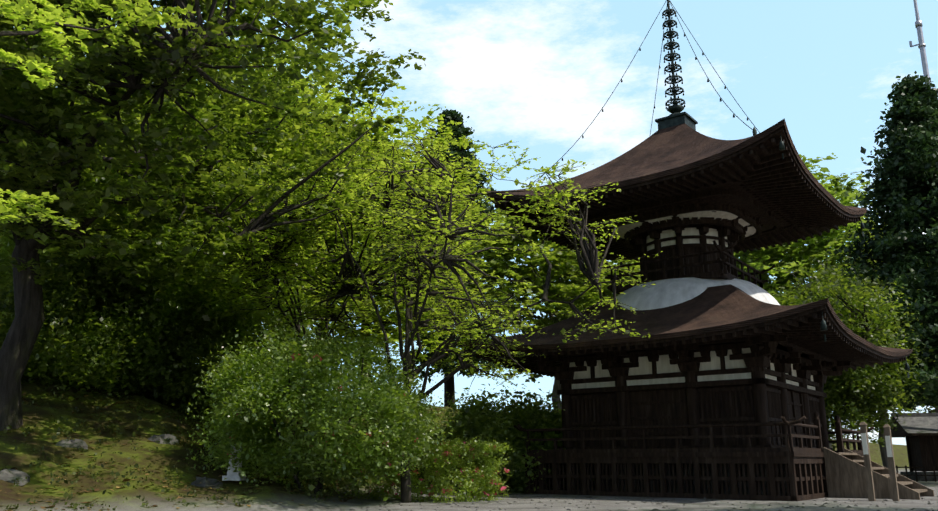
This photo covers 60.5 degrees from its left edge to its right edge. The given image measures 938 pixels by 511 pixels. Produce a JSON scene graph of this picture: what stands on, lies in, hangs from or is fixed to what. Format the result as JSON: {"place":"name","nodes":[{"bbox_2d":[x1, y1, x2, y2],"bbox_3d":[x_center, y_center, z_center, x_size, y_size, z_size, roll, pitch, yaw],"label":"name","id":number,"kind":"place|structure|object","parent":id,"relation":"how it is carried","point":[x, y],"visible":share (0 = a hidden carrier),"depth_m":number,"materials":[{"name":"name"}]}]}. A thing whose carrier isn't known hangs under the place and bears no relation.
{"place":"outdoors","nodes":[
{"label":"outdoors","id":0,"kind":"place"},
{"bbox_2d":[188,146,464,355],"bbox_3d":[-4.040,1.646,23.342,8.221,9.549,9.833,-11,-18,36],"label":"maple tree","id":1,"kind":"object","parent":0,"point":[348,196],"depth_m":21.79,"materials":[{"name":"green plant"}]},
{"bbox_2d":[0,367,937,510],"bbox_3d":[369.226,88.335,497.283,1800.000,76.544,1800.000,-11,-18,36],"label":"ground","id":2,"kind":"structure","parent":0,"point":[263,499],"depth_m":17.32,"materials":[{"name":"green plant"}]},
{"bbox_2d":[0,224,122,366],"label":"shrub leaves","id":3,"kind":"object","parent":2,"relation":"on","point":[3,252],"depth_m":23.53,"materials":[{"name":"green plant"}]},
{"bbox_2d":[0,241,172,405],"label":"shrub leaves","id":4,"kind":"object","parent":2,"relation":"on","point":[77,366],"visible":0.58,"depth_m":21.67,"materials":[{"name":"green plant"}]},
{"bbox_2d":[0,0,195,232],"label":"maple tree","id":5,"kind":"object","parent":2,"relation":"on","point":[150,17],"depth_m":9.62,"materials":[{"name":"green plant"}]},
{"bbox_2d":[0,218,198,353],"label":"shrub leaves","id":6,"kind":"object","parent":2,"relation":"on","point":[143,281],"depth_m":25.79,"materials":[{"name":"green plant"}]},
{"bbox_2d":[0,434,222,488],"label":"rocks","id":7,"kind":"object","parent":2,"relation":"on","point":[8,475],"visible":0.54,"depth_m":16.85,"materials":[{"name":"stone"}]},
{"bbox_2d":[8,237,252,409],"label":"shrub leaves","id":8,"kind":"object","parent":2,"relation":"on","point":[154,315],"visible":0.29,"depth_m":23.20,"materials":[{"name":"green plant"}]},
{"bbox_2d":[92,253,284,425],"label":"shrub leaves","id":9,"kind":"object","parent":2,"relation":"on","point":[180,334],"visible":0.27,"depth_m":24.05,"materials":[{"name":"green plant"}]},
{"bbox_2d":[0,1,395,392],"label":"dark tree","id":10,"kind":"object","parent":2,"relation":"on","point":[256,149],"depth_m":25.16,"materials":[{"name":"green plant"}]},
{"bbox_2d":[0,0,425,430],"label":"tree","id":11,"kind":"object","parent":2,"relation":"on","point":[20,103],"depth_m":17.10,"materials":[{"name":"green plant"}]},
{"bbox_2d":[0,380,458,510],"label":"ground litter leaves","id":12,"kind":"object","parent":2,"relation":"on","point":[125,480],"visible":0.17,"depth_m":17.56,"materials":[{"name":"brown plant"}]},
{"bbox_2d":[0,366,463,510],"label":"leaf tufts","id":13,"kind":"object","parent":2,"relation":"on","point":[117,474],"visible":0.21,"depth_m":17.17,"materials":[{"name":"green plant"}]},
{"bbox_2d":[222,446,245,480],"bbox_3d":[-5.048,4.460,17.385,0.400,0.770,0.320,-2,-14,8],"label":"stone marker","id":14,"kind":"object","parent":2,"relation":"on","point":[232,475],"visible":0.44,"depth_m":17.24,"materials":[{"name":"grey stone"}]},
{"bbox_2d":[140,261,330,424],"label":"shrub leaves","id":15,"kind":"object","parent":2,"relation":"on","point":[218,347],"visible":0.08,"depth_m":24.71,"materials":[{"name":"green plant"}]},
{"bbox_2d":[206,95,372,353],"bbox_3d":[-11.187,-1.390,36.470,15.132,15.446,16.592,-11,-18,36],"label":"tree","id":16,"kind":"object","parent":2,"relation":"on","point":[322,238],"depth_m":35.07,"materials":[{"name":"green plant"}]},
{"bbox_2d":[167,34,453,414],"bbox_3d":[-7.127,-0.971,31.531,11.824,14.717,13.282,-11,-18,36],"label":"tree","id":17,"kind":"object","parent":2,"relation":"on","point":[361,117],"depth_m":30.34,"materials":[{"name":"green plant"}]},
{"bbox_2d":[185,319,463,500],"bbox_3d":[-3.432,3.656,18.890,6.929,4.065,6.099,-11,-18,36],"label":"camellia bush","id":18,"kind":"object","parent":2,"relation":"on","point":[400,425],"depth_m":17.24,"materials":[{"name":"green plant"}]},
{"bbox_2d":[258,139,473,374],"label":"tree","id":19,"kind":"object","parent":2,"relation":"on","point":[377,307],"depth_m":43.18,"materials":[{"name":"green plant"}]},
{"bbox_2d":[257,108,500,413],"bbox_3d":[-4.799,0.442,35.654,11.980,13.734,13.637,-11,-18,36],"label":"tree","id":20,"kind":"object","parent":2,"relation":"on","point":[411,127],"depth_m":35.49,"materials":[{"name":"green plant"}]},
{"bbox_2d":[353,436,513,502],"bbox_3d":[-0.959,5.443,20.244,3.710,1.699,2.775,-11,-18,36],"label":"azalea hedge","id":21,"kind":"object","parent":2,"relation":"on","point":[479,447],"depth_m":19.56,"materials":[{"name":"green plant"}]},
{"bbox_2d":[392,108,514,406],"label":"conifer tree","id":22,"kind":"object","parent":2,"relation":"on","point":[459,130],"depth_m":55.90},
{"bbox_2d":[288,131,662,502],"bbox_3d":[-0.591,1.405,19.236,9.940,9.269,9.228,-11,-18,36],"label":"maple tree","id":23,"kind":"object","parent":2,"relation":"on","point":[589,256],"depth_m":19.01,"materials":[{"name":"green plant"}]},
{"bbox_2d":[420,382,594,493],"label":"bush leaves","id":24,"kind":"object","parent":2,"relation":"on","point":[479,419],"visible":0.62,"depth_m":24.37,"materials":[{"name":"green plant"}]},
{"bbox_2d":[480,397,564,474],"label":"bush leaves","id":25,"kind":"object","parent":2,"relation":"on","point":[527,419],"depth_m":28.17,"materials":[{"name":"green plant"}]},
{"bbox_2d":[446,206,640,419],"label":"tree","id":26,"kind":"object","parent":2,"relation":"on","point":[563,260],"depth_m":45.57,"materials":[{"name":"green plant"}]},
{"bbox_2d":[538,260,637,318],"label":"tree","id":27,"kind":"object","parent":2,"relation":"on","point":[584,308],"depth_m":61.24,"materials":[{"name":"green plant"}]},
{"bbox_2d":[309,488,937,510],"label":"gravel pebbles","id":28,"kind":"object","parent":2,"relation":"on","point":[400,504],"visible":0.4,"depth_m":17.64,"materials":[{"name":"gravel"}]},
{"bbox_2d":[453,0,934,500],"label":"pagoda","id":29,"kind":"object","parent":2,"relation":"on","point":[712,386],"visible":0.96,"depth_m":22.88,"materials":[{"name":"brown wood"}]},
{"bbox_2d":[738,231,848,296],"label":"tree","id":30,"kind":"object","parent":2,"relation":"on","point":[797,250],"depth_m":50.70,"materials":[{"name":"green plant"}]},
{"bbox_2d":[773,227,934,468],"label":"tree","id":31,"kind":"object","parent":2,"relation":"on","point":[878,426],"depth_m":51.74,"materials":[{"name":"green plant"}]},
{"bbox_2d":[859,422,899,500],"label":"posts","id":32,"kind":"object","parent":2,"relation":"on","point":[868,465],"visible":1,"depth_m":19.37,"materials":[{"name":"grey stone"}]},
{"bbox_2d":[827,71,937,418],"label":"cedar tree","id":33,"kind":"object","parent":2,"relation":"on","point":[910,140],"depth_m":35.85,"materials":[{"name":"green plant"}]},
{"bbox_2d":[884,413,937,481],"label":"shrine","id":34,"kind":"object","parent":2,"relation":"on","point":[918,432],"visible":0.81,"depth_m":39.08,"materials":[{"name":"brown wood"}]},
{"bbox_2d":[888,403,937,415],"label":"tree","id":35,"kind":"object","parent":2,"relation":"on","point":[932,411],"depth_m":58.17,"materials":[{"name":"green plant"}]},
{"bbox_2d":[909,0,931,88],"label":"lightning pole","id":36,"kind":"object","parent":2,"relation":"on","point":[921,45],"visible":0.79,"depth_m":42.90,"materials":[{"name":"metal"}]},
{"bbox_2d":[13,0,937,444],"label":"sky","id":37,"kind":"structure","parent":0,"point":[536,74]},
{"bbox_2d":[439,139,577,256],"bbox_3d":[1.097,-1.397,20.586,1.575,3.157,3.788,-35,-37,66],"label":"maple tree","id":38,"kind":"object","parent":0,"point":[508,170],"depth_m":20.57,"materials":[{"name":"green plant"}]},
{"bbox_2d":[734,152,886,447],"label":"tree","id":39,"kind":"object","parent":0,"point":[844,194],"depth_m":43.97,"materials":[{"name":"green plant"}]},
{"bbox_2d":[768,250,937,450],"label":"shade tree","id":40,"kind":"object","parent":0,"point":[841,395],"depth_m":31.57,"materials":[{"name":"green plant"}]}
]}

